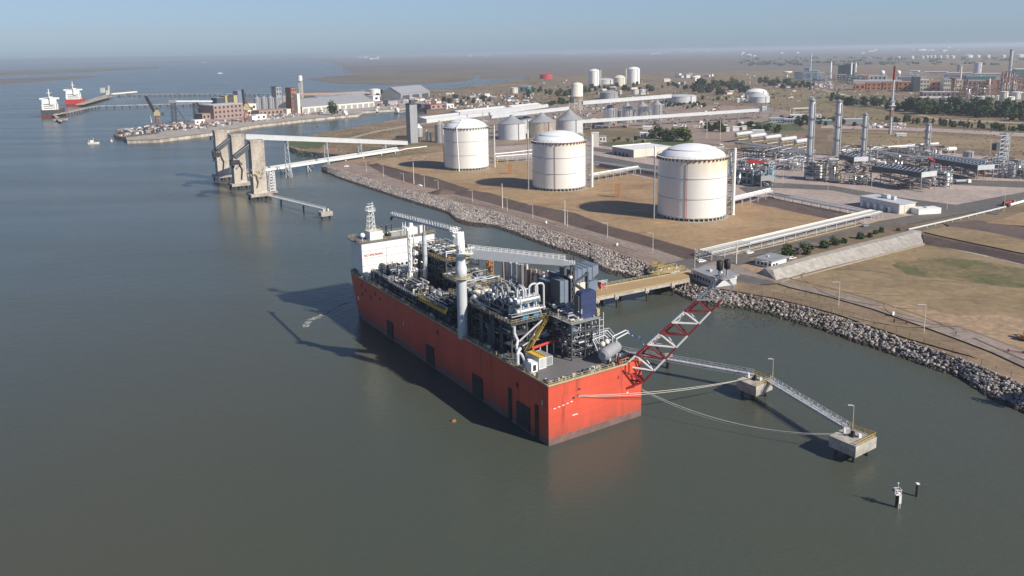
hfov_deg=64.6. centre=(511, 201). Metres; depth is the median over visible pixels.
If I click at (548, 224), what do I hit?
wire fence
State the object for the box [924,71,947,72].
building
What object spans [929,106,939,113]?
tree
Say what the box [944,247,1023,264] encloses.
bank top
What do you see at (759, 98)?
storage tank
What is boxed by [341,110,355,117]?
tug boat
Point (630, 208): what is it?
bare ground
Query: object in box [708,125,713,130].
tree
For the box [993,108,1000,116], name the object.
tree
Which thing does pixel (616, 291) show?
jetty bridge
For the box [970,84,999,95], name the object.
process unit
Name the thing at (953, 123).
tree
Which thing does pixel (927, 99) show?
tree
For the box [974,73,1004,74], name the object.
building
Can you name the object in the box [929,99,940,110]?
tree
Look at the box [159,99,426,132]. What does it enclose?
quay yard
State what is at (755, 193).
pipe rack
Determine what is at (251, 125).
quay kerb
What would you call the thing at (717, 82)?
tree
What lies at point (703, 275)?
control building
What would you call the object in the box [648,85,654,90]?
tree
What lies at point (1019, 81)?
building
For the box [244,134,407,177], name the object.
conveyor gallery
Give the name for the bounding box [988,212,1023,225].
tan strip
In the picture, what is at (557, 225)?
rail track
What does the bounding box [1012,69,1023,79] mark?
building
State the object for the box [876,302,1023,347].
bare patch
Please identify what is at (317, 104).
shed
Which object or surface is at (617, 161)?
plant road
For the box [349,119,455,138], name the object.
sand track
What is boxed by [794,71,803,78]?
building
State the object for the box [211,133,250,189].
loader tower
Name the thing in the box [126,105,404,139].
quay apron
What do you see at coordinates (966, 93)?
process unit
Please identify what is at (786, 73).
water tower
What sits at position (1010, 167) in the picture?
process unit
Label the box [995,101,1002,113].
tree
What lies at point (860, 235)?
bush
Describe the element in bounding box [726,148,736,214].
pipe tower
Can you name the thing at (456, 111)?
shed
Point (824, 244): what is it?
bush
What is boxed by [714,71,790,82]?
grass plain
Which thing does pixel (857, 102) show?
tree
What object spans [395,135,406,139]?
building
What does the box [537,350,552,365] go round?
shipping container
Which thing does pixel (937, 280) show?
wheel track
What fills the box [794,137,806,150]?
gas tank
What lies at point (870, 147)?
process unit
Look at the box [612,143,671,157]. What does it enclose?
workshop
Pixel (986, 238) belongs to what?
dry field
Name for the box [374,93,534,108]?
yard clutter
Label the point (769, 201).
embankment
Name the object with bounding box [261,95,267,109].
silo
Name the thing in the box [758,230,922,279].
concrete slope
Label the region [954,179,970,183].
lorry
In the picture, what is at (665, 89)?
grass plain
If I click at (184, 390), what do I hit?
water
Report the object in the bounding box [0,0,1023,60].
sky
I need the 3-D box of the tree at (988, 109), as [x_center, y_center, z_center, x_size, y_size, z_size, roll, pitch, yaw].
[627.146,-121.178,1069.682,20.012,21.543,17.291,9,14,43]
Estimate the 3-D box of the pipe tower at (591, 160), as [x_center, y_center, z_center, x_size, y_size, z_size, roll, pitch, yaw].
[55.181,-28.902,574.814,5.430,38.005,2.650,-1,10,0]
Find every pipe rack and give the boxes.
[495,153,531,161]
[586,166,640,181]
[593,161,657,173]
[698,209,882,260]
[726,188,773,205]
[727,153,736,177]
[734,141,806,151]
[767,192,878,218]
[775,158,798,166]
[838,142,940,159]
[878,151,933,165]
[929,153,989,163]
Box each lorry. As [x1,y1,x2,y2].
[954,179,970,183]
[1002,200,1015,206]
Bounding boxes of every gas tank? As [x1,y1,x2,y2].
[734,131,752,141]
[748,132,766,143]
[763,134,780,144]
[779,135,796,145]
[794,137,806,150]
[944,147,956,152]
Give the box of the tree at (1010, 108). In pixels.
[999,101,1019,114]
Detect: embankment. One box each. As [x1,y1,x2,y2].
[368,163,694,259]
[595,164,657,178]
[695,217,870,258]
[752,196,847,218]
[922,234,1023,263]
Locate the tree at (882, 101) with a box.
[879,95,886,104]
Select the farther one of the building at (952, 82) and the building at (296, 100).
the building at (952, 82)
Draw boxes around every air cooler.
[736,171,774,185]
[839,153,867,171]
[871,164,936,191]
[928,156,994,178]
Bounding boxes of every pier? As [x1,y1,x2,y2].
[53,103,211,115]
[76,96,112,106]
[86,93,268,100]
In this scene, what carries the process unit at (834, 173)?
on the ground at (986, 356)
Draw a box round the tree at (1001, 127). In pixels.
[998,124,1006,130]
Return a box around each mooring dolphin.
[318,208,332,218]
[736,370,771,401]
[829,423,876,462]
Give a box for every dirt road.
[818,88,1023,123]
[821,125,1023,136]
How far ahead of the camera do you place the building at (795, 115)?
1116.21 m
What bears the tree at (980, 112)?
on the ground at (986, 356)
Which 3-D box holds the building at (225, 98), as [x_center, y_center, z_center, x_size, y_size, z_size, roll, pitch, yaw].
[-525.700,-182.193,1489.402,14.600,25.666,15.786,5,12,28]
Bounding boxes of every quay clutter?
[117,121,185,135]
[183,109,341,129]
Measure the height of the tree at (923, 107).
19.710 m
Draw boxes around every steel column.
[805,97,816,176]
[832,99,843,155]
[860,113,869,165]
[923,123,932,153]
[997,133,1011,171]
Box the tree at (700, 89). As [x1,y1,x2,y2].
[697,84,704,92]
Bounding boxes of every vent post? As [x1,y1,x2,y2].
[527,130,529,189]
[653,146,655,218]
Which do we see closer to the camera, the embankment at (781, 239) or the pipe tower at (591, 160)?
the embankment at (781, 239)
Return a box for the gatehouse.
[754,252,787,266]
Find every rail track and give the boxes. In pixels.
[454,196,658,263]
[455,194,661,262]
[456,199,653,263]
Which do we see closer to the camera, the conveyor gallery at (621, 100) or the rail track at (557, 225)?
the rail track at (557, 225)
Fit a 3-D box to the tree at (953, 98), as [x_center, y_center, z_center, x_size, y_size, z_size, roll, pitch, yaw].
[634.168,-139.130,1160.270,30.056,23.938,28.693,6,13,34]
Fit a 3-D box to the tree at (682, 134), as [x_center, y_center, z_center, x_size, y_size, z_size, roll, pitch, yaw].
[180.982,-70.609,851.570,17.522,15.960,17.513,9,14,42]
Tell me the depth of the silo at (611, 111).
1050.49 m
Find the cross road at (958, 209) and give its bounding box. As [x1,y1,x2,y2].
[649,192,1023,284]
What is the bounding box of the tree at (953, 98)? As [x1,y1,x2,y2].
[946,96,963,105]
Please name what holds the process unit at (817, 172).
on the ground at (986, 356)
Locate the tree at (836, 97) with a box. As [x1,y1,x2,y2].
[833,94,842,99]
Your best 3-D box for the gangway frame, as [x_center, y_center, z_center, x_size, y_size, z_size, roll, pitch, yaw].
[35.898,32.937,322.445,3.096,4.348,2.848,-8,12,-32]
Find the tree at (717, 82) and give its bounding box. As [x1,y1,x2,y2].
[711,78,719,87]
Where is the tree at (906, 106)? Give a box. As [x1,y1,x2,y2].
[903,97,916,110]
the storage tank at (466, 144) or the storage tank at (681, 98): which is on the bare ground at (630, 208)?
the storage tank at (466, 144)
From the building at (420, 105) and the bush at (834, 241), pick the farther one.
the building at (420, 105)
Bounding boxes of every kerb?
[160,114,353,138]
[732,216,895,254]
[779,243,924,284]
[790,278,954,329]
[973,338,1023,359]
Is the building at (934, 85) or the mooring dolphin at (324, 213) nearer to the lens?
the mooring dolphin at (324, 213)
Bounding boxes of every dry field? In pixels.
[784,245,1023,350]
[892,257,1023,287]
[922,226,1023,252]
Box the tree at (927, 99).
[914,97,931,112]
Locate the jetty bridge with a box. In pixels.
[596,268,690,307]
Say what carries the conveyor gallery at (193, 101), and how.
attached to the conveyor tower at (174, 102)
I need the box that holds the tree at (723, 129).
[717,125,726,131]
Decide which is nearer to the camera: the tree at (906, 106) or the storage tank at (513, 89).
the tree at (906, 106)
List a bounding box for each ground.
[114,58,1023,384]
[288,112,452,164]
[722,282,978,357]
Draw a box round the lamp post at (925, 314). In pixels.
[918,304,925,331]
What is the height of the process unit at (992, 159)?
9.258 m
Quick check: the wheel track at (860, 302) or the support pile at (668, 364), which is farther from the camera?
the wheel track at (860, 302)
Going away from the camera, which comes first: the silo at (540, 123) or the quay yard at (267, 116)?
the silo at (540, 123)
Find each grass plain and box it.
[431,80,754,106]
[676,100,832,116]
[706,89,1023,132]
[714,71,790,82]
[790,64,1023,77]
[827,130,1023,150]
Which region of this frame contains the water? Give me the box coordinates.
[0,44,1023,575]
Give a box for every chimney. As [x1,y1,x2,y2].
[952,78,956,90]
[1008,49,1014,72]
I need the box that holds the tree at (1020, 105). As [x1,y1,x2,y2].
[1016,100,1023,114]
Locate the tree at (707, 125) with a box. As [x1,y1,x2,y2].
[704,122,710,128]
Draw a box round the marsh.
[301,45,1023,78]
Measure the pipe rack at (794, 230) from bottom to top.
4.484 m
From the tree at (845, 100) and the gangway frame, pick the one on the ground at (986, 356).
the tree at (845, 100)
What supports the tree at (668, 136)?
on the lawn at (668, 142)
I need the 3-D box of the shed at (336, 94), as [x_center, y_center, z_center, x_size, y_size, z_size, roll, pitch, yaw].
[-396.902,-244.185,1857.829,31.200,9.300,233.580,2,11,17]
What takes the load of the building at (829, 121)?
on the ground at (986, 356)
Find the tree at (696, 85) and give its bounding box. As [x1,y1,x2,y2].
[692,83,699,90]
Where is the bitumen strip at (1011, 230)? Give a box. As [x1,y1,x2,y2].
[945,220,1023,238]
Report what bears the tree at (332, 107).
on the quay apron
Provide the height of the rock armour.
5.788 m
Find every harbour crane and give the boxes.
[145,96,163,125]
[241,89,252,121]
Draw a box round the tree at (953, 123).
[950,121,956,126]
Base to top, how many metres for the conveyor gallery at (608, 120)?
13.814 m
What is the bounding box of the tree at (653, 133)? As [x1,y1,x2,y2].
[648,126,657,137]
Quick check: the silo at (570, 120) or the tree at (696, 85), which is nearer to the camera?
the silo at (570, 120)
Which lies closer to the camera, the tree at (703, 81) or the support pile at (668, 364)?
the support pile at (668, 364)
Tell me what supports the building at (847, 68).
on the ground at (986, 356)
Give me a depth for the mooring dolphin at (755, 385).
234.19 m
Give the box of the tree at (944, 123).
[940,119,947,125]
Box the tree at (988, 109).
[979,102,995,117]
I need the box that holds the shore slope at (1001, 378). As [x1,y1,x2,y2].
[323,167,1023,408]
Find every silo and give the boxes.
[254,96,260,109]
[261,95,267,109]
[267,95,274,108]
[274,97,280,107]
[418,124,422,141]
[425,129,427,141]
[434,120,443,142]
[498,115,525,139]
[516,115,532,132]
[528,113,555,137]
[556,109,582,132]
[603,103,616,124]
[622,102,632,122]
[636,101,647,120]
[651,100,662,119]
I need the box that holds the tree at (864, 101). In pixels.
[861,98,867,106]
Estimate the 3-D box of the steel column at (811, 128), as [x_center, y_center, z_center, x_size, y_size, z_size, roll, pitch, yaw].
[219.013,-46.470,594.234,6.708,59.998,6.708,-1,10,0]
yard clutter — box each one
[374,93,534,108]
[532,74,1009,127]
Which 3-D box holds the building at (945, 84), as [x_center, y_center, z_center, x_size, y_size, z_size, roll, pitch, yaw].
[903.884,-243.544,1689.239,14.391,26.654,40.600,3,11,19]
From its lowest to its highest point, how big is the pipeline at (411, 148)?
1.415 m
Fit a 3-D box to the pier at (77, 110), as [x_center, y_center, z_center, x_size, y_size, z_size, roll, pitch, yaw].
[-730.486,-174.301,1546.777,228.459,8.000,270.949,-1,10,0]
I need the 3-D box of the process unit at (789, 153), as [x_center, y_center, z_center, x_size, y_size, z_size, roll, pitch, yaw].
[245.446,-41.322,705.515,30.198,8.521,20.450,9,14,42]
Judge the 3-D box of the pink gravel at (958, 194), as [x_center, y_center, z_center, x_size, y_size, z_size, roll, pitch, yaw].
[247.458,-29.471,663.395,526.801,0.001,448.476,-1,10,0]
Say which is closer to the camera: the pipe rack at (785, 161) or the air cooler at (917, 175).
the air cooler at (917, 175)
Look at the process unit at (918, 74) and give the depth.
2265.24 m
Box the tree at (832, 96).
[829,92,834,100]
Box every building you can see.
[190,119,204,123]
[194,113,210,119]
[198,102,245,118]
[211,97,223,103]
[220,95,228,102]
[228,95,237,102]
[233,91,242,102]
[246,103,256,115]
[247,115,257,119]
[251,108,286,114]
[252,114,266,119]
[271,86,281,103]
[283,109,290,114]
[285,87,296,112]
[293,93,300,112]
[368,95,379,100]
[383,100,397,103]
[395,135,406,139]
[417,103,429,107]
[424,103,444,108]
[444,103,453,107]
[519,86,531,91]
[591,132,598,145]
[599,135,605,141]
[640,132,650,137]
[691,265,738,286]
[732,126,739,130]
[751,129,764,133]
[768,117,782,121]
[783,118,796,122]
[789,114,802,117]
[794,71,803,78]
[804,68,809,80]
[809,70,818,81]
[815,119,831,123]
[837,65,844,78]
[842,118,862,123]
[844,64,854,78]
[853,80,901,83]
[854,83,865,89]
[865,82,881,89]
[869,75,886,79]
[881,82,896,89]
[895,133,906,135]
[896,81,910,89]
[897,77,910,80]
[911,76,920,91]
[911,206,940,214]
[919,96,957,99]
[920,79,929,90]
[920,91,958,96]
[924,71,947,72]
[929,81,939,90]
[940,78,950,90]
[944,75,966,78]
[948,72,971,74]
[949,77,956,90]
[956,79,961,90]
[963,80,985,90]
[966,76,995,78]
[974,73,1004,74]
[986,80,998,91]
[1003,80,1023,88]
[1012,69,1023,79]
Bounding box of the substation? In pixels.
[860,193,916,213]
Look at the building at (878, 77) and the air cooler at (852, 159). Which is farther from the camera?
the building at (878, 77)
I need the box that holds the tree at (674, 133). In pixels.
[671,128,678,138]
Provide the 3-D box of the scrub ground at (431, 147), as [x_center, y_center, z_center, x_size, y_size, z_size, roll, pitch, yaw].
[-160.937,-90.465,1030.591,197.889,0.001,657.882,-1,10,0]
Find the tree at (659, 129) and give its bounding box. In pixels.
[654,124,663,137]
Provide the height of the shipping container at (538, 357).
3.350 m
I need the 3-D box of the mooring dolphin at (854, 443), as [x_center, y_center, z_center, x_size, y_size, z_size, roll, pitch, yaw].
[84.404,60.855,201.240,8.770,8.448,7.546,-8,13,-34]
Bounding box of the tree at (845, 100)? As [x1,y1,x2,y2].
[842,97,849,105]
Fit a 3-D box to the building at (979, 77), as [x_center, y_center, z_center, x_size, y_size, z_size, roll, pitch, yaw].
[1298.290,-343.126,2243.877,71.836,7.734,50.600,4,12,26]
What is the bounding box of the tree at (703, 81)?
[700,79,706,85]
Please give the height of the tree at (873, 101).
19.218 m
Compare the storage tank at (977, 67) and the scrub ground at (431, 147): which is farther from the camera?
the storage tank at (977, 67)
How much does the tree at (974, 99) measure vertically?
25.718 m
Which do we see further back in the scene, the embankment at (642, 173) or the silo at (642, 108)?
the silo at (642, 108)
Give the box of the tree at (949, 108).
[945,103,953,115]
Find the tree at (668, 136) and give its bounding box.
[662,130,673,141]
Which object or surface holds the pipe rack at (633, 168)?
on the ground at (986, 356)
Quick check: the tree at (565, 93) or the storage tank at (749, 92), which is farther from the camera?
the tree at (565, 93)
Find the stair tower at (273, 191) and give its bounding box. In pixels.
[267,171,277,193]
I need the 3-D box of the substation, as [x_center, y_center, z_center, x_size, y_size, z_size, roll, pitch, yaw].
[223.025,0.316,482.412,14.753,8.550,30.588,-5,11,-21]
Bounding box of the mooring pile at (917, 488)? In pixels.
[915,482,919,496]
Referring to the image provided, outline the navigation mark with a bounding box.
[893,482,902,508]
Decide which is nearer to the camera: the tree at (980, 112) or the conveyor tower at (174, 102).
the tree at (980, 112)
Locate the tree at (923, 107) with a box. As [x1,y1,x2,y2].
[915,101,933,114]
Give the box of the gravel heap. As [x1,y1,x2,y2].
[428,188,454,194]
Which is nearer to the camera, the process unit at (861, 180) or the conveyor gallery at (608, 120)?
the process unit at (861, 180)
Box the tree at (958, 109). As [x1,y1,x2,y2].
[953,100,966,113]
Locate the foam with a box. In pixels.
[303,303,346,326]
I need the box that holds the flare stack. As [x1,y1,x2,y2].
[888,66,895,133]
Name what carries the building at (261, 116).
on the ground at (986, 356)
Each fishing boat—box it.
[87,139,99,143]
[394,105,405,113]
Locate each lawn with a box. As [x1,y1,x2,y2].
[603,140,693,145]
[750,122,803,130]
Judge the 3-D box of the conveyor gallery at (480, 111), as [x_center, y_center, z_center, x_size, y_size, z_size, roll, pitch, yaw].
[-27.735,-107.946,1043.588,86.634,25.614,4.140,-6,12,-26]
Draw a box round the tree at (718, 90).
[715,87,721,93]
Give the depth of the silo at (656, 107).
1117.90 m
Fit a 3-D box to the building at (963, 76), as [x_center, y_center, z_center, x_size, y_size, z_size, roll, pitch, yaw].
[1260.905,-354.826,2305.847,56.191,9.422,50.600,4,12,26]
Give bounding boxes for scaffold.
[992,135,1008,172]
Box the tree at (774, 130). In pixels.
[771,127,777,132]
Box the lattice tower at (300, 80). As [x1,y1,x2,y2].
[298,75,302,97]
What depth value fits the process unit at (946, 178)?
553.41 m
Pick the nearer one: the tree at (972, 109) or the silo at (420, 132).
the silo at (420, 132)
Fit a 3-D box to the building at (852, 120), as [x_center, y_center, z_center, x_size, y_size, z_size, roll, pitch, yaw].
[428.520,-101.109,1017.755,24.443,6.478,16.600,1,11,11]
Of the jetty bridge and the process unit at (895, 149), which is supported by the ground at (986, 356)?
the process unit at (895, 149)
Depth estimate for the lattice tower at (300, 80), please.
1836.51 m
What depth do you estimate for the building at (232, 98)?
1477.86 m
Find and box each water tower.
[571,82,582,109]
[782,71,791,76]
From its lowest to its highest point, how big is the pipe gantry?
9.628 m
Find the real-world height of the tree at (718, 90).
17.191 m
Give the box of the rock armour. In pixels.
[321,166,1023,413]
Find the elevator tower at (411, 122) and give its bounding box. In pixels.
[405,100,417,142]
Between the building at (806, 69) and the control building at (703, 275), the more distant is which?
the building at (806, 69)
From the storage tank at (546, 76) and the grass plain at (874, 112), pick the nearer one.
the grass plain at (874, 112)
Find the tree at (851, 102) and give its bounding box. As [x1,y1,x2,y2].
[845,96,855,105]
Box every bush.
[780,243,796,256]
[789,246,802,255]
[798,241,814,254]
[818,240,829,248]
[829,235,842,244]
[856,232,864,238]
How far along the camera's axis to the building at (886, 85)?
1768.34 m
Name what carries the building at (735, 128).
on the ground at (986, 356)
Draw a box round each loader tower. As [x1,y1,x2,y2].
[210,129,231,180]
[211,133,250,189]
[229,139,272,199]
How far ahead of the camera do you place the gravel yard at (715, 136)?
1120.73 m
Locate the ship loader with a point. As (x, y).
(102, 90)
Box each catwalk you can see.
[269,194,325,210]
[622,346,754,375]
[766,375,851,429]
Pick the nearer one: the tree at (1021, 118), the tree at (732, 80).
the tree at (1021, 118)
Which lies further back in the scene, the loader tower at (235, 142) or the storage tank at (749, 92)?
the storage tank at (749, 92)
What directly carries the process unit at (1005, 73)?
on the ground at (986, 356)
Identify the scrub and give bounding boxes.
[291,80,1023,338]
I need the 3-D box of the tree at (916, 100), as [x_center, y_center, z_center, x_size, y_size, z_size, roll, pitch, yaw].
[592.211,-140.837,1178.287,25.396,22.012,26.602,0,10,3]
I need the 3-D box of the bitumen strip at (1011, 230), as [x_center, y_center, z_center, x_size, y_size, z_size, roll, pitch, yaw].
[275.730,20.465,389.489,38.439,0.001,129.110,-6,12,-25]
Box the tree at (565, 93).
[562,90,569,95]
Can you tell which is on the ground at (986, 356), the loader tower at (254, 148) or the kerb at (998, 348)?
the kerb at (998, 348)
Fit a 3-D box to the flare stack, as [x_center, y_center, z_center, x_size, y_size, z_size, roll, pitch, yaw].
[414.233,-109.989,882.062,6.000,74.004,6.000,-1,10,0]
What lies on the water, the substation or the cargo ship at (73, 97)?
the cargo ship at (73, 97)
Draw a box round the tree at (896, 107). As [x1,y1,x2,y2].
[894,102,900,109]
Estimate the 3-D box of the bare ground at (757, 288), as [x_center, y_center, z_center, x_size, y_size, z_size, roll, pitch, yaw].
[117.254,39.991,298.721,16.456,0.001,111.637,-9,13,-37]
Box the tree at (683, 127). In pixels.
[672,125,687,138]
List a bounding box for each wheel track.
[802,271,913,294]
[814,285,919,308]
[849,315,981,326]
[869,280,985,285]
[884,302,962,326]
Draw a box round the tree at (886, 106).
[884,101,890,108]
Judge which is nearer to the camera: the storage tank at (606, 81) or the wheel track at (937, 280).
the wheel track at (937, 280)
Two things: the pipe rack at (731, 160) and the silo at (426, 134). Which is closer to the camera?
the pipe rack at (731, 160)
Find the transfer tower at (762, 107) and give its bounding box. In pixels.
[759,104,768,118]
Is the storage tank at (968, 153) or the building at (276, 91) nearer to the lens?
the storage tank at (968, 153)
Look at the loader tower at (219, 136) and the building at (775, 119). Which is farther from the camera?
the building at (775, 119)
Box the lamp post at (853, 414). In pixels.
[848,404,853,429]
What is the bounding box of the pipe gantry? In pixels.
[615,183,619,197]
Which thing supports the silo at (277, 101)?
on the ground at (986, 356)
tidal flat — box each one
[0,67,158,75]
[0,76,93,83]
[309,71,480,84]
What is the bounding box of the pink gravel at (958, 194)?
[496,140,1023,223]
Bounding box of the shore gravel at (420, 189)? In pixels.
[326,163,673,265]
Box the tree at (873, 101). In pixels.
[868,95,880,106]
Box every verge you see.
[288,141,323,148]
[740,263,775,280]
[786,224,924,261]
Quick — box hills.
[3,47,1023,64]
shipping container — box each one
[525,350,545,369]
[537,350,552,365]
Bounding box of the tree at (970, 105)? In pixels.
[964,101,975,114]
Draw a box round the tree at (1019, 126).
[1016,124,1023,130]
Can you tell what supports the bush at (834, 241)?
on the verge at (888, 231)
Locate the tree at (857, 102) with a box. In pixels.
[853,96,860,104]
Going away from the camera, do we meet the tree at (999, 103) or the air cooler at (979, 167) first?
the air cooler at (979, 167)
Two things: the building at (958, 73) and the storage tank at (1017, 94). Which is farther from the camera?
the building at (958, 73)
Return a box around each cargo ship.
[39,89,64,117]
[63,83,85,105]
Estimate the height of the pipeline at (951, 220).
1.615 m
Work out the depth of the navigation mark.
177.65 m
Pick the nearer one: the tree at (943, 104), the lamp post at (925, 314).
the lamp post at (925, 314)
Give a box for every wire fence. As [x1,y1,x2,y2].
[458,197,635,256]
[740,288,1020,379]
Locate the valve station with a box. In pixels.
[647,262,685,274]
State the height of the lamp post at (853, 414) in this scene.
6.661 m
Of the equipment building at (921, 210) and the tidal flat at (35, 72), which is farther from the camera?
the tidal flat at (35, 72)
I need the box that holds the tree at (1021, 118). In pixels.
[1018,112,1023,120]
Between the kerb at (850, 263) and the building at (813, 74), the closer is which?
the kerb at (850, 263)
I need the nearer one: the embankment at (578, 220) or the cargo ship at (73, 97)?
the embankment at (578, 220)
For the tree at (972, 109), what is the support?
on the ground at (986, 356)
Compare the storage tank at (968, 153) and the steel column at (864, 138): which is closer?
the steel column at (864, 138)
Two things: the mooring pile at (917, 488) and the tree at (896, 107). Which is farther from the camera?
the tree at (896, 107)
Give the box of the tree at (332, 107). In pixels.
[326,100,338,114]
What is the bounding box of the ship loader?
[100,86,109,94]
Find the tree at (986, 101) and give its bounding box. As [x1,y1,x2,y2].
[977,98,991,107]
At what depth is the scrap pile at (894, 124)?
975.98 m
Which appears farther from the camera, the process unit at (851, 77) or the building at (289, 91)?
the process unit at (851, 77)
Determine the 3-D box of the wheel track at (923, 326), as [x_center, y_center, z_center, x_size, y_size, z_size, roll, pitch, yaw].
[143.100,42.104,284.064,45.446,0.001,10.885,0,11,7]
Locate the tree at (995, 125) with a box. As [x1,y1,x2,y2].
[991,122,998,128]
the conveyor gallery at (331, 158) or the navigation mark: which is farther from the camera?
the conveyor gallery at (331, 158)
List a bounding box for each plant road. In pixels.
[593,147,656,157]
[593,155,657,170]
[740,183,1000,213]
[949,179,1023,187]
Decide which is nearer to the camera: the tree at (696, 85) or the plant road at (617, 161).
the plant road at (617, 161)
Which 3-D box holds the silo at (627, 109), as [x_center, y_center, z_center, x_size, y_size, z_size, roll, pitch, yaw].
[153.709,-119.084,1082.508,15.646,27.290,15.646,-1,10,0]
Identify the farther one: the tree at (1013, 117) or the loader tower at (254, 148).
the tree at (1013, 117)
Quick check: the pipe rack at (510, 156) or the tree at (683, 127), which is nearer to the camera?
the pipe rack at (510, 156)
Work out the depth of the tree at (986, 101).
1129.73 m
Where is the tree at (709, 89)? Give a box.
[705,85,712,92]
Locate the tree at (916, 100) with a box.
[909,97,923,111]
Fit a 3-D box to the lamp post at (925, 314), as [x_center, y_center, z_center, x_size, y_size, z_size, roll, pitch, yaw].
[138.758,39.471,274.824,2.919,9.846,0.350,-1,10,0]
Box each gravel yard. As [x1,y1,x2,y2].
[459,102,826,158]
[735,121,1023,159]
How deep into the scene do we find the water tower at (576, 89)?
1311.10 m
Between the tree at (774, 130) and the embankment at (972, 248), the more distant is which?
the tree at (774, 130)
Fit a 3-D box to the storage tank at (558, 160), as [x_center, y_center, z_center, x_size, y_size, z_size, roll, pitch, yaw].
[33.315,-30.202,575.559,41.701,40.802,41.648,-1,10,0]
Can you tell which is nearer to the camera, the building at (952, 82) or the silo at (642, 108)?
the silo at (642, 108)
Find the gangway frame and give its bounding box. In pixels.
[597,279,607,290]
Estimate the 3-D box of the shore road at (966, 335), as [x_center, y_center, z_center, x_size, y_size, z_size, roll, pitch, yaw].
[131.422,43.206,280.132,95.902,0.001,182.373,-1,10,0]
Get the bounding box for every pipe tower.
[488,125,494,166]
[586,134,593,186]
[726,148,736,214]
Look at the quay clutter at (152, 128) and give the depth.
1077.17 m
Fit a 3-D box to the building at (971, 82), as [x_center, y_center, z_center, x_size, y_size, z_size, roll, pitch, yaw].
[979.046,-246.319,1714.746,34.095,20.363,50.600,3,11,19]
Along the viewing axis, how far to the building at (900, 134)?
865.79 m
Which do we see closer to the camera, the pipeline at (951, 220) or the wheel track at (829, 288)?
the wheel track at (829, 288)
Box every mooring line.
[578,378,747,395]
[578,378,748,396]
[642,389,847,433]
[642,390,830,434]
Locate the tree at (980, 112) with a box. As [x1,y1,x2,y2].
[976,109,983,117]
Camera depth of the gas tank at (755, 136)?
817.36 m
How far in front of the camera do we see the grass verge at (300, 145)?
884.07 m
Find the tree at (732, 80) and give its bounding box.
[730,76,738,83]
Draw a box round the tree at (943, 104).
[937,96,953,113]
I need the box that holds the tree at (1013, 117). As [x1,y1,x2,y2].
[1007,111,1018,120]
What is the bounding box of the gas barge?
[347,203,735,445]
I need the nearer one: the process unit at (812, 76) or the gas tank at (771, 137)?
the gas tank at (771, 137)
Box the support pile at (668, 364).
[664,353,672,368]
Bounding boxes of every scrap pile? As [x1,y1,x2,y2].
[803,81,832,88]
[868,122,905,127]
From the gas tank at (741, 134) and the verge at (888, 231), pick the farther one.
the gas tank at (741, 134)
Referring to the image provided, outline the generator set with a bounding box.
[525,359,537,372]
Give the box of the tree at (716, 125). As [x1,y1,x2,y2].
[712,122,719,128]
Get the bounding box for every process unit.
[732,157,768,169]
[732,167,764,185]
[737,146,784,160]
[761,161,775,183]
[772,148,815,160]
[774,155,805,171]
[799,72,832,83]
[804,158,831,181]
[825,158,841,182]
[834,74,867,82]
[838,144,886,161]
[840,170,870,185]
[861,159,901,172]
[871,145,914,158]
[881,155,934,168]
[901,71,928,78]
[907,143,948,156]
[930,165,952,187]
[951,84,979,97]
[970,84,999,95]
[980,155,1021,166]
[988,157,1023,178]
[991,76,1016,94]
[997,70,1023,78]
[1001,74,1023,95]
[1016,165,1023,178]
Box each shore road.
[339,165,684,261]
[699,261,1023,366]
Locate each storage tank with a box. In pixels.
[369,89,379,94]
[442,118,490,170]
[510,87,517,92]
[530,130,587,191]
[540,74,552,78]
[589,69,598,85]
[599,78,612,83]
[600,90,617,98]
[613,75,624,85]
[627,67,639,83]
[631,89,638,93]
[655,143,728,222]
[667,94,695,102]
[746,88,766,95]
[748,93,769,102]
[962,150,973,160]
[973,62,981,72]
[999,91,1007,100]
[1011,91,1021,98]
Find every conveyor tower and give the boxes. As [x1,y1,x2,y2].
[169,100,183,121]
[192,99,200,118]
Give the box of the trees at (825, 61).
[738,56,1023,65]
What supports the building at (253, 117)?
on the ground at (986, 356)
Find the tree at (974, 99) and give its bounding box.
[969,95,985,106]
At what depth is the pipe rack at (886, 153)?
673.27 m
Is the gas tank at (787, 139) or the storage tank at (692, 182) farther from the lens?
the gas tank at (787, 139)
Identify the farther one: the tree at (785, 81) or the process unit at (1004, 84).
the tree at (785, 81)
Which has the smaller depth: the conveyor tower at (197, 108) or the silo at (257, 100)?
the conveyor tower at (197, 108)
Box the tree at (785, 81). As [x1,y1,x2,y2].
[782,78,788,84]
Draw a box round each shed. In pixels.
[278,94,373,112]
[306,91,366,97]
[381,85,429,99]
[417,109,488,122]
[449,106,506,112]
[504,103,540,107]
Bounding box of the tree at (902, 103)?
[899,101,905,110]
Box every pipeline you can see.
[397,146,426,151]
[495,150,531,159]
[907,206,1005,230]
[1008,200,1023,206]
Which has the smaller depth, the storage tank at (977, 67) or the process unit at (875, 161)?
the process unit at (875, 161)
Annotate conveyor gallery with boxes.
[111,91,136,96]
[176,100,212,119]
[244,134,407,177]
[266,147,397,173]
[266,149,398,177]
[284,92,369,97]
[459,106,520,126]
[488,104,547,130]
[490,107,568,121]
[582,94,671,125]
[583,108,761,129]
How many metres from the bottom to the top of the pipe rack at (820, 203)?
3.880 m
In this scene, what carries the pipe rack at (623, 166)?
on the ground at (986, 356)
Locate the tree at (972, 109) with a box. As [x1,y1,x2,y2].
[967,106,979,116]
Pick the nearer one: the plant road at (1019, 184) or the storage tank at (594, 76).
the plant road at (1019, 184)
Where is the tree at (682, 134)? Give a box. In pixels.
[675,127,690,140]
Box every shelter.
[746,159,766,169]
[922,158,937,169]
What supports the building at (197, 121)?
on the ground at (986, 356)

